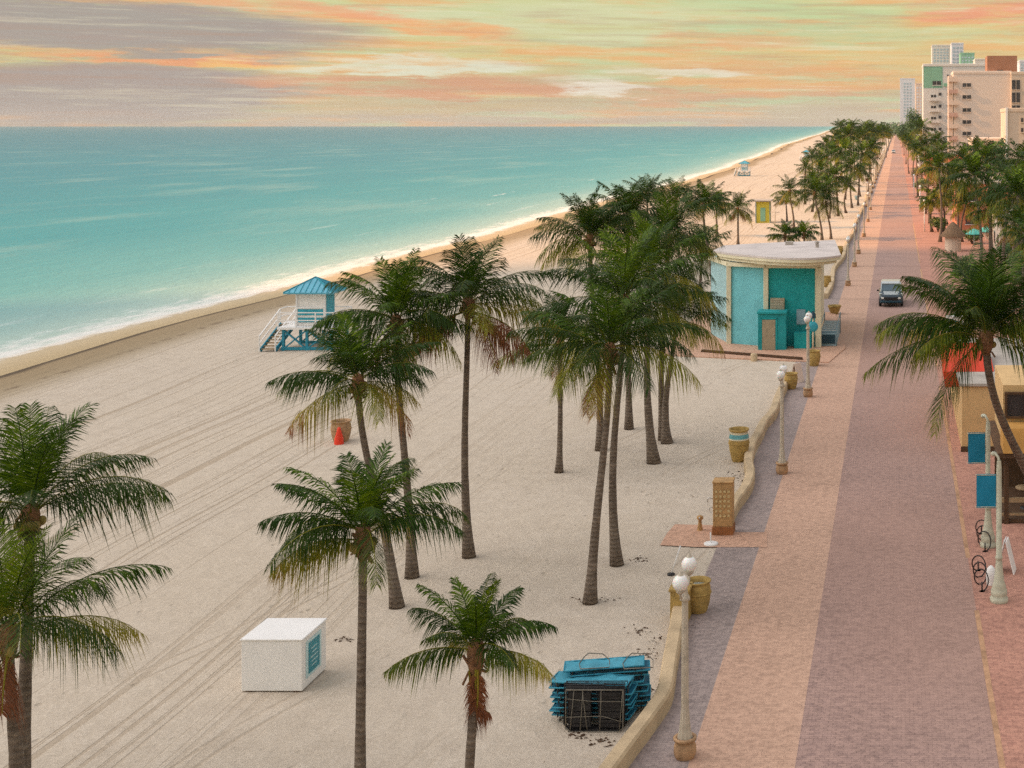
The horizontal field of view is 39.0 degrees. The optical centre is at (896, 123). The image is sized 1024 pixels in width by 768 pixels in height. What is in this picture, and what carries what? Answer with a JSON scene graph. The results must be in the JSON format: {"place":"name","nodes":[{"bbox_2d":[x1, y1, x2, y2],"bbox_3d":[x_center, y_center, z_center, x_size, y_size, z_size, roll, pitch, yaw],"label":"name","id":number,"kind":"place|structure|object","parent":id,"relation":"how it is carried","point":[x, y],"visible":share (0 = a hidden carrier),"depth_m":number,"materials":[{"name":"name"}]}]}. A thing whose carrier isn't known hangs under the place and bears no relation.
{"place":"outdoors","nodes":[
{"label":"outdoors","id":0,"kind":"place"},
{"bbox_2d":[259,276,352,351],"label":"lifeguard tower","id":1,"kind":"structure","parent":0,"point":[314,304],"depth_m":83.89,"materials":[{"name":"white paint"}]},
{"bbox_2d":[0,126,837,357],"bbox_3d":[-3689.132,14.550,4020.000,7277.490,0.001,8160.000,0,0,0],"label":"sea","id":2,"kind":"structure","parent":0,"point":[102,228],"depth_m":274.72,"materials":[{"name":"liquid"}]},
{"bbox_2d":[0,126,890,767],"bbox_3d":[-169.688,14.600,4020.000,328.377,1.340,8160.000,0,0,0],"label":"beach","id":3,"kind":"structure","parent":0,"point":[194,408],"depth_m":47.34,"materials":[{"name":"sand"}]},
{"bbox_2d":[0,511,173,767],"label":"palm tree","id":4,"kind":"object","parent":3,"relation":"on","point":[12,634],"visible":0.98,"depth_m":25.44,"materials":[{"name":"green plant"}]},
{"bbox_2d":[0,399,176,767],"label":"palm tree","id":5,"kind":"object","parent":3,"relation":"on","point":[23,475],"visible":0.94,"depth_m":27.32,"materials":[{"name":"green plant"}]},
{"bbox_2d":[240,618,326,691],"bbox_3d":[-15.388,13.341,33.926,1.550,1.337,1.440,0,0,0],"label":"storage box","id":6,"kind":"object","parent":3,"relation":"on","point":[283,654],"visible":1,"depth_m":33.23,"materials":[{"name":"white paint"}]},
{"bbox_2d":[330,418,351,441],"bbox_3d":[-24.478,13.525,59.434,0.908,0.950,0.908,0,0,0],"label":"clay urn","id":7,"kind":"object","parent":3,"relation":"on","point":[346,427],"visible":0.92,"depth_m":59.18,"materials":[{"name":"ceramic"}]},
{"bbox_2d":[265,311,441,609],"bbox_3d":[-15.465,9.792,39.203,4.802,8.571,4.772,0,0,37],"label":"palm tree","id":8,"kind":"object","parent":3,"relation":"on","point":[354,359],"visible":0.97,"depth_m":38.92,"materials":[{"name":"green plant"}]},
{"bbox_2d":[256,439,470,767],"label":"palm tree","id":9,"kind":"object","parent":3,"relation":"on","point":[368,495],"visible":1,"depth_m":27.21,"materials":[{"name":"green plant"}]},
{"bbox_2d":[308,248,474,579],"bbox_3d":[-15.606,8.986,41.779,4.708,10.143,4.931,0,0,37],"label":"palm tree","id":10,"kind":"object","parent":3,"relation":"on","point":[400,290],"visible":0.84,"depth_m":41.51,"materials":[{"name":"green plant"}]},
{"bbox_2d":[368,232,560,558],"bbox_3d":[-13.835,8.809,43.552,5.578,10.516,5.312,0,0,32],"label":"palm tree","id":11,"kind":"object","parent":3,"relation":"on","point":[469,282],"visible":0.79,"depth_m":43.51,"materials":[{"name":"green plant"}]},
{"bbox_2d":[382,572,558,767],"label":"palm tree","id":12,"kind":"object","parent":3,"relation":"on","point":[474,623],"visible":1,"depth_m":26.78,"materials":[{"name":"green plant"}]},
{"bbox_2d":[335,471,755,746],"bbox_3d":[-10.352,13.973,42.401,9.836,0.034,24.167,0,0,0],"label":"seaweed","id":13,"kind":"object","parent":3,"relation":"on","point":[583,734],"visible":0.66,"depth_m":35.94,"materials":[{"name":"brown plant"}]},
{"bbox_2d":[491,293,617,473],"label":"palm tree","id":14,"kind":"object","parent":3,"relation":"on","point":[559,464],"visible":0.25,"depth_m":54.18,"materials":[{"name":"green plant"}]},
{"bbox_2d":[527,185,647,451],"bbox_3d":[-13.198,8.310,58.040,5.016,11.486,4.942,0,0,-21],"label":"palm tree","id":15,"kind":"object","parent":3,"relation":"on","point":[590,223],"visible":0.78,"depth_m":57.73,"materials":[{"name":"green plant"}]},
{"bbox_2d":[563,684,623,727],"bbox_3d":[-7.029,13.503,31.314,1.412,1.005,0.087,0,0,0],"label":"folding frame","id":16,"kind":"object","parent":3,"relation":"on","point":[592,692],"visible":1,"depth_m":31.32,"materials":[{"name":"black metal"}]},
{"bbox_2d":[551,707,637,720],"bbox_3d":[-7.119,13.898,31.799,1.894,0.146,0.644,0,0,8],"label":"beach lounger","id":17,"kind":"object","parent":3,"relation":"on","point":[632,711],"visible":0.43,"depth_m":31.67,"materials":[{"name":"blue plastic"}]},
{"bbox_2d":[549,704,634,716],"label":"beach lounger","id":18,"kind":"object","parent":17,"relation":"on","point":[558,710],"visible":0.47,"depth_m":31.57,"materials":[{"name":"blue plastic"}]},
{"bbox_2d":[552,697,637,713],"bbox_3d":[-7.109,13.674,31.782,1.894,0.146,0.644,0,0,1],"label":"beach lounger","id":19,"kind":"object","parent":18,"relation":"on","point":[557,706],"visible":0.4,"depth_m":31.58,"materials":[{"name":"blue plastic"}]},
{"bbox_2d":[552,693,637,706],"bbox_3d":[-7.101,13.562,31.770,1.894,0.146,0.644,0,0,5],"label":"beach lounger","id":20,"kind":"object","parent":19,"relation":"on","point":[630,701],"visible":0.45,"depth_m":31.63,"materials":[{"name":"blue plastic"}]},
{"bbox_2d":[550,689,635,702],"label":"beach lounger","id":21,"kind":"object","parent":20,"relation":"on","point":[553,695],"visible":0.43,"depth_m":31.60,"materials":[{"name":"blue plastic"}]},
{"bbox_2d":[552,683,637,698],"bbox_3d":[-7.098,13.338,31.775,1.894,0.146,0.644,0,0,3],"label":"beach lounger","id":22,"kind":"object","parent":21,"relation":"on","point":[633,686],"visible":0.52,"depth_m":31.64,"materials":[{"name":"blue plastic"}]},
{"bbox_2d":[549,678,633,693],"bbox_3d":[-7.192,13.226,31.812,1.894,0.146,0.644,0,0,0],"label":"beach lounger","id":23,"kind":"object","parent":22,"relation":"on","point":[553,686],"visible":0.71,"depth_m":31.62,"materials":[{"name":"blue plastic"}]},
{"bbox_2d":[549,671,634,686],"bbox_3d":[-7.182,13.114,31.766,1.894,0.146,0.644,0,0,8],"label":"beach lounger","id":24,"kind":"object","parent":23,"relation":"on","point":[561,677],"visible":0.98,"depth_m":31.84,"materials":[{"name":"blue plastic"}]},
{"bbox_2d":[565,688,624,731],"bbox_3d":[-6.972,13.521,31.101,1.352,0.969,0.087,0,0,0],"label":"folding frame","id":25,"kind":"object","parent":3,"relation":"on","point":[582,701],"visible":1,"depth_m":31.11,"materials":[{"name":"grey metal"}]},
{"bbox_2d":[504,273,710,605],"bbox_3d":[-8.351,9.235,39.470,5.836,9.657,5.614,0,0,0],"label":"palm tree","id":26,"kind":"object","parent":3,"relation":"on","point":[610,357],"visible":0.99,"depth_m":39.16,"materials":[{"name":"green plant"}]},
{"bbox_2d":[519,223,715,566],"bbox_3d":[-8.655,8.622,42.907,5.402,10.902,5.947,0,0,24],"label":"palm tree","id":27,"kind":"object","parent":3,"relation":"on","point":[615,550],"visible":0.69,"depth_m":42.70,"materials":[{"name":"green plant"}]},
{"bbox_2d":[577,177,677,429],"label":"palm tree","id":28,"kind":"object","parent":3,"relation":"on","point":[628,423],"visible":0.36,"depth_m":61.80,"materials":[{"name":"green plant"}]},
{"bbox_2d":[633,701,646,711],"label":"beach lounger","id":29,"kind":"object","parent":3,"relation":"on","point":[637,704],"visible":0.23,"depth_m":32.21,"materials":[{"name":"blue plastic"}]},
{"bbox_2d":[636,696,650,706],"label":"beach lounger","id":30,"kind":"object","parent":29,"relation":"on","point":[646,698],"visible":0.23,"depth_m":32.22,"materials":[{"name":"blue plastic"}]},
{"bbox_2d":[635,684,650,699],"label":"beach lounger","id":31,"kind":"object","parent":30,"relation":"on","point":[643,694],"visible":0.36,"depth_m":32.29,"materials":[{"name":"blue plastic"}]},
{"bbox_2d":[634,685,648,696],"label":"beach lounger","id":32,"kind":"object","parent":31,"relation":"on","point":[644,688],"visible":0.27,"depth_m":32.26,"materials":[{"name":"blue plastic"}]},
{"bbox_2d":[637,674,649,690],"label":"beach lounger","id":33,"kind":"object","parent":32,"relation":"on","point":[646,680],"visible":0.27,"depth_m":32.37,"materials":[{"name":"blue plastic"}]},
{"bbox_2d":[632,675,644,682],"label":"beach lounger","id":34,"kind":"object","parent":33,"relation":"on","point":[637,680],"visible":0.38,"depth_m":32.26,"materials":[{"name":"blue plastic"}]},
{"bbox_2d":[616,671,647,679],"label":"beach lounger","id":35,"kind":"object","parent":34,"relation":"on","point":[638,673],"visible":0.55,"depth_m":32.33,"materials":[{"name":"blue plastic"}]},
{"bbox_2d":[569,660,650,676],"bbox_3d":[-6.872,13.093,32.334,1.894,0.146,0.644,0,0,-11],"label":"beach lounger","id":36,"kind":"object","parent":35,"relation":"on","point":[610,671],"visible":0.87,"depth_m":32.18,"materials":[{"name":"blue plastic"}]},
{"bbox_2d":[563,655,644,674],"bbox_3d":[-7.006,12.978,32.325,1.894,0.146,0.644,0,0,-11],"label":"beach lounger","id":37,"kind":"object","parent":36,"relation":"on","point":[572,666],"visible":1,"depth_m":32.36,"materials":[{"name":"blue plastic"}]},
{"bbox_2d":[599,606,681,767],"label":"beach wall","id":38,"kind":"structure","parent":3,"relation":"on","point":[632,742],"depth_m":31.50,"materials":[{"name":"concrete"}]},
{"bbox_2d":[572,209,716,464],"bbox_3d":[-10.253,8.810,55.827,5.454,10.564,5.412,0,0,31],"label":"palm tree","id":39,"kind":"object","parent":3,"relation":"on","point":[652,456],"visible":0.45,"depth_m":55.63,"materials":[{"name":"green plant"}]},
{"bbox_2d":[622,173,672,213],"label":"palm tree","id":40,"kind":"object","parent":3,"relation":"on","point":[650,180],"visible":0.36,"depth_m":136.78,"materials":[{"name":"green plant"}]},
{"bbox_2d":[604,191,724,440],"bbox_3d":[-10.243,8.482,59.645,5.448,11.162,5.436,0,0,0],"label":"palm tree","id":41,"kind":"object","parent":3,"relation":"on","point":[670,209],"visible":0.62,"depth_m":59.70,"materials":[{"name":"green plant"}]},
{"bbox_2d":[648,176,699,257],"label":"palm tree","id":42,"kind":"object","parent":3,"relation":"on","point":[675,187],"visible":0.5,"depth_m":132.80,"materials":[{"name":"green plant"}]},
{"bbox_2d":[668,582,692,620],"bbox_3d":[-6.122,13.545,38.259,0.600,0.930,0.680,0,0,0],"label":"urn","id":43,"kind":"object","parent":3,"relation":"on","point":[675,598],"depth_m":37.96,"materials":[{"name":"ceramic"}]},
{"bbox_2d":[629,264,732,444],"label":"palm tree","id":44,"kind":"object","parent":3,"relation":"on","point":[666,437],"visible":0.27,"depth_m":59.12,"materials":[{"name":"green plant"}]},
{"bbox_2d":[664,222,731,289],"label":"palm tree","id":45,"kind":"object","parent":3,"relation":"on","point":[713,248],"visible":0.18,"depth_m":109.75,"materials":[{"name":"green plant"}]},
{"bbox_2d":[673,179,737,276],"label":"palm tree","id":46,"kind":"object","parent":3,"relation":"on","point":[703,191],"visible":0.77,"depth_m":107.14,"materials":[{"name":"green plant"}]},
{"bbox_2d":[660,524,766,546],"bbox_3d":[-6.078,13.970,45.854,3.570,0.001,2.557,0,0,0],"label":"landing","id":47,"kind":"object","parent":3,"relation":"on","point":[684,535],"visible":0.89,"depth_m":45.50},
{"bbox_2d":[707,477,734,534],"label":"shower pillar","id":48,"kind":"structure","parent":47,"relation":"on","point":[723,507],"depth_m":45.87,"materials":[{"name":"brick"}]},
{"bbox_2d":[713,190,755,244],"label":"palm tree","id":49,"kind":"object","parent":3,"relation":"on","point":[737,203],"visible":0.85,"depth_m":155.94,"materials":[{"name":"green plant"}]},
{"bbox_2d":[728,426,749,462],"bbox_3d":[-6.564,13.325,56.083,0.908,1.350,0.908,0,0,0],"label":"trash can","id":50,"kind":"object","parent":3,"relation":"on","point":[738,442],"visible":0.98,"depth_m":55.76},
{"bbox_2d":[734,380,787,520],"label":"beach wall","id":51,"kind":"structure","parent":3,"relation":"on","point":[743,492],"depth_m":55.89,"materials":[{"name":"concrete"}]},
{"bbox_2d":[750,199,772,222],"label":"beach hut","id":52,"kind":"object","parent":3,"relation":"on","point":[763,210],"visible":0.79,"depth_m":190.81,"materials":[{"name":"yellow paint"}]},
{"bbox_2d":[765,218,802,242],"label":"palm tree","id":53,"kind":"object","parent":3,"relation":"on","point":[786,235],"visible":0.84,"depth_m":136.66,"materials":[{"name":"green plant"}]},
{"bbox_2d":[770,174,807,227],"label":"palm tree","id":54,"kind":"object","parent":3,"relation":"on","point":[787,194],"visible":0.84,"depth_m":181.52,"materials":[{"name":"green plant"}]},
{"bbox_2d":[785,220,821,240],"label":"palm tree","id":55,"kind":"object","parent":3,"relation":"on","point":[804,227],"visible":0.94,"depth_m":136.66,"materials":[{"name":"green plant"}]},
{"bbox_2d":[792,173,839,239],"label":"palm tree","id":56,"kind":"object","parent":3,"relation":"on","point":[814,185],"visible":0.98,"depth_m":162.66,"materials":[{"name":"green plant"}]},
{"bbox_2d":[805,182,846,238],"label":"palm tree","id":57,"kind":"object","parent":3,"relation":"on","point":[826,206],"visible":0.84,"depth_m":163.85,"materials":[{"name":"green plant"}]},
{"bbox_2d":[817,161,851,215],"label":"palm tree","id":58,"kind":"object","parent":3,"relation":"on","point":[833,172],"visible":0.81,"depth_m":204.46,"materials":[{"name":"green plant"}]},
{"bbox_2d":[826,137,864,199],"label":"palm tree","id":59,"kind":"object","parent":3,"relation":"on","point":[844,145],"visible":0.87,"depth_m":248.91,"materials":[{"name":"green plant"}]},
{"bbox_2d":[833,124,864,170],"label":"palm tree","id":60,"kind":"object","parent":3,"relation":"on","point":[847,130],"visible":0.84,"depth_m":300.23,"materials":[{"name":"green plant"}]},
{"bbox_2d":[836,151,871,207],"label":"palm tree","id":61,"kind":"object","parent":3,"relation":"on","point":[857,166],"visible":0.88,"depth_m":224.17,"materials":[{"name":"green plant"}]},
{"bbox_2d":[824,139,890,298],"bbox_3d":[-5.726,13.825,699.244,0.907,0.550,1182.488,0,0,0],"label":"beach wall","id":62,"kind":"structure","parent":3,"relation":"on","point":[829,289],"depth_m":135.35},
{"bbox_2d":[849,139,879,196],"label":"palm tree","id":63,"kind":"object","parent":3,"relation":"on","point":[864,147],"visible":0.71,"depth_m":259.86,"materials":[{"name":"green plant"}]},
{"bbox_2d":[0,0,1023,125],"label":"sky","id":64,"kind":"structure","parent":0,"point":[63,62],"materials":[{"name":"orange"}]},
{"bbox_2d":[655,312,845,362],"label":"terrace","id":65,"kind":"structure","parent":0,"point":[828,354],"depth_m":83.03,"materials":[{"name":"concrete"}]},
{"bbox_2d":[708,240,840,349],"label":"kiosk","id":66,"kind":"object","parent":65,"relation":"on","point":[773,292],"visible":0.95,"depth_m":84.63,"materials":[{"name":"teal paint"}]},
{"bbox_2d":[761,318,776,349],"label":"door","id":67,"kind":"structure","parent":66,"relation":"in","point":[767,326],"depth_m":83.21,"materials":[{"name":"wood"}]},
{"bbox_2d":[629,134,893,767],"bbox_3d":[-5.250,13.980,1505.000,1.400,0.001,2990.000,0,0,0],"label":"pavement","id":68,"kind":"structure","parent":0,"point":[729,570],"depth_m":40.98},
{"bbox_2d":[672,553,696,760],"bbox_3d":[-4.681,11.820,29.811,0.520,4.320,1.590,0,0,0],"label":"street lamp","id":69,"kind":"object","parent":68,"relation":"on","point":[684,738],"visible":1,"depth_m":29.74,"materials":[{"name":"metal"}]},
{"bbox_2d":[689,576,711,613],"bbox_3d":[-5.709,13.540,38.730,0.788,0.920,0.788,0,0,0],"label":"clay urn","id":70,"kind":"object","parent":68,"relation":"on","point":[701,591],"visible":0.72,"depth_m":38.46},
{"bbox_2d":[776,363,787,474],"bbox_3d":[-4.600,11.820,54.000,0.520,4.320,1.590,0,0,0],"label":"street lamp","id":71,"kind":"object","parent":68,"relation":"on","point":[781,466],"visible":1,"depth_m":53.92,"materials":[{"name":"metal"}]},
{"bbox_2d":[803,311,812,396],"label":"street lamp","id":72,"kind":"object","parent":68,"relation":"on","point":[807,391],"visible":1,"depth_m":69.16,"materials":[{"name":"metal"}]},
{"bbox_2d":[821,312,840,345],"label":"slatted rack","id":73,"kind":"object","parent":68,"relation":"on","point":[830,331],"visible":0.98,"depth_m":84.98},
{"bbox_2d":[688,136,894,767],"bbox_3d":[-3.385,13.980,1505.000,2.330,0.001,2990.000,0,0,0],"label":"jogging path","id":74,"kind":"structure","parent":0,"point":[753,716],"depth_m":40.90,"materials":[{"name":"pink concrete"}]},
{"bbox_2d":[795,134,998,767],"bbox_3d":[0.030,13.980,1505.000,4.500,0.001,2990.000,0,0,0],"label":"road","id":75,"kind":"structure","parent":0,"point":[896,677],"depth_m":40.28,"materials":[{"name":"brick"}]},
{"bbox_2d":[877,279,902,305],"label":"parked car","id":76,"kind":"object","parent":75,"relation":"on","point":[886,294],"visible":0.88,"depth_m":103.70,"materials":[{"name":"white metal"}]},
{"bbox_2d":[913,223,1005,767],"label":"edge line","id":77,"kind":"object","parent":75,"relation":"on","point":[999,749],"visible":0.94,"depth_m":36.89,"materials":[{"name":"paint"}]},
{"bbox_2d":[899,138,1023,767],"bbox_3d":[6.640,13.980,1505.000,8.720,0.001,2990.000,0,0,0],"label":"pavement","id":78,"kind":"structure","parent":0,"point":[1003,628],"depth_m":42.55,"materials":[{"name":"brick"}]},
{"bbox_2d":[900,78,914,124],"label":"hazy tower","id":79,"kind":"structure","parent":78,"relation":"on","point":[907,93],"depth_m":1500.00,"materials":[{"name":"white concrete"}]},
{"bbox_2d":[907,117,935,178],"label":"palm tree","id":80,"kind":"object","parent":78,"relation":"on","point":[921,125],"visible":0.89,"depth_m":330.10,"materials":[{"name":"green plant"}]},
{"bbox_2d":[912,145,948,222],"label":"palm tree","id":81,"kind":"object","parent":78,"relation":"on","point":[927,157],"visible":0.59,"depth_m":189.44,"materials":[{"name":"green plant"}]},
{"bbox_2d":[914,187,949,231],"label":"palm tree","id":82,"kind":"object","parent":78,"relation":"on","point":[928,200],"visible":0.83,"depth_m":174.54,"materials":[{"name":"green plant"}]},
{"bbox_2d":[916,174,955,231],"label":"palm tree","id":83,"kind":"object","parent":78,"relation":"on","point":[932,197],"visible":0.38,"depth_m":174.67,"materials":[{"name":"green plant"}]},
{"bbox_2d":[917,151,958,241],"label":"palm tree","id":84,"kind":"object","parent":78,"relation":"on","point":[938,161],"visible":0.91,"depth_m":159.77,"materials":[{"name":"green plant"}]},
{"bbox_2d":[860,242,1023,474],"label":"palm tree","id":85,"kind":"object","parent":78,"relation":"on","point":[986,306],"visible":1,"depth_m":40.60,"materials":[{"name":"green plant"}]},
{"bbox_2d":[927,158,973,225],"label":"palm tree","id":86,"kind":"object","parent":78,"relation":"on","point":[943,187],"visible":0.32,"depth_m":164.40,"materials":[{"name":"green plant"}]},
{"bbox_2d":[941,222,965,251],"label":"thatched hut","id":87,"kind":"object","parent":78,"relation":"on","point":[952,233],"visible":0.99,"depth_m":148.07,"materials":[{"name":"beige paint"}]},
{"bbox_2d":[922,64,984,143],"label":"green tower","id":88,"kind":"structure","parent":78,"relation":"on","point":[935,93],"depth_m":430.00,"materials":[{"name":"paint"}]},
{"bbox_2d":[946,188,985,241],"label":"palm tree","id":89,"kind":"object","parent":78,"relation":"on","point":[956,204],"visible":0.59,"depth_m":159.69,"materials":[{"name":"green plant"}]},
{"bbox_2d":[944,151,1007,260],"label":"palm tree","id":90,"kind":"object","parent":78,"relation":"on","point":[976,164],"visible":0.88,"depth_m":112.16,"materials":[{"name":"green plant"}]},
{"bbox_2d":[952,177,1007,231],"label":"building","id":91,"kind":"structure","parent":78,"relation":"on","point":[966,226],"depth_m":175.00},
{"bbox_2d":[967,414,995,548],"bbox_3d":[2.841,11.821,44.762,0.917,4.357,0.560,0,0,22],"label":"banner lamp","id":92,"kind":"object","parent":78,"relation":"on","point":[976,447],"visible":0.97,"depth_m":44.66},
{"bbox_2d":[960,138,1010,253],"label":"palm tree","id":93,"kind":"object","parent":78,"relation":"on","point":[986,152],"visible":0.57,"depth_m":134.46,"materials":[{"name":"green plant"}]},
{"bbox_2d":[961,188,1013,284],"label":"palm tree","id":94,"kind":"object","parent":78,"relation":"on","point":[979,219],"visible":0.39,"depth_m":94.89,"materials":[{"name":"green plant"}]},
{"bbox_2d":[975,451,1007,603],"bbox_3d":[2.817,11.821,39.621,0.917,4.357,0.560,0,0,22],"label":"banner lamp","id":95,"kind":"object","parent":78,"relation":"on","point":[988,490],"visible":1,"depth_m":39.50,"materials":[{"name":"metal"}]},
{"bbox_2d":[967,157,1023,285],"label":"palm tree","id":96,"kind":"object","parent":78,"relation":"on","point":[991,190],"visible":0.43,"depth_m":92.07,"materials":[{"name":"green plant"}]},
{"bbox_2d":[979,167,1023,290],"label":"palm tree","id":97,"kind":"object","parent":78,"relation":"on","point":[1017,186],"visible":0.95,"depth_m":83.97,"materials":[{"name":"green plant"}]},
{"bbox_2d":[990,139,1023,267],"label":"palm tree","id":98,"kind":"object","parent":78,"relation":"on","point":[1017,153],"visible":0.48,"depth_m":120.01,"materials":[{"name":"green plant"}]},
{"bbox_2d":[991,203,1023,323],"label":"palm tree","id":99,"kind":"object","parent":78,"relation":"on","point":[1017,211],"visible":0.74,"depth_m":79.98,"materials":[{"name":"green plant"}]},
{"bbox_2d":[999,215,1023,318],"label":"palm tree","id":100,"kind":"object","parent":78,"relation":"on","point":[1020,237],"visible":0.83,"depth_m":72.45,"materials":[{"name":"green plant"}]},
{"bbox_2d":[941,315,1023,451],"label":"orange building","id":101,"kind":"structure","parent":0,"point":[973,406],"depth_m":57.62,"materials":[{"name":"paint"}]},
{"bbox_2d":[990,365,1023,523],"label":"building","id":102,"kind":"structure","parent":0,"point":[1009,386],"depth_m":48.35,"materials":[{"name":"paint"}]},
{"bbox_2d":[1004,392,1023,418],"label":"window","id":103,"kind":"structure","parent":102,"relation":"in","point":[1014,401],"depth_m":48.27,"materials":[{"name":"black glass"}]},
{"label":"ground","id":104,"kind":"structure","parent":0,"visible":0},
{"bbox_2d":[931,45,949,63],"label":"glass tower","id":105,"kind":"structure","parent":104,"relation":"on","point":[940,54],"depth_m":900.00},
{"bbox_2d":[950,43,963,63],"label":"glass tower","id":106,"kind":"structure","parent":104,"relation":"on","point":[956,49],"depth_m":930.00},
{"bbox_2d":[948,56,1016,151],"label":"apartment tower","id":107,"kind":"structure","parent":104,"relation":"on","point":[978,101],"depth_m":395.00,"materials":[{"name":"beige paint"}]},
{"bbox_2d":[1000,107,1023,175],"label":"apartment block","id":108,"kind":"structure","parent":104,"relation":"on","point":[1012,123],"depth_m":300.00,"materials":[{"name":"beige paint"}]},
{"bbox_2d":[1010,72,1023,107],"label":"apartment wing","id":109,"kind":"structure","parent":104,"relation":"on","point":[1017,89],"depth_m":393.00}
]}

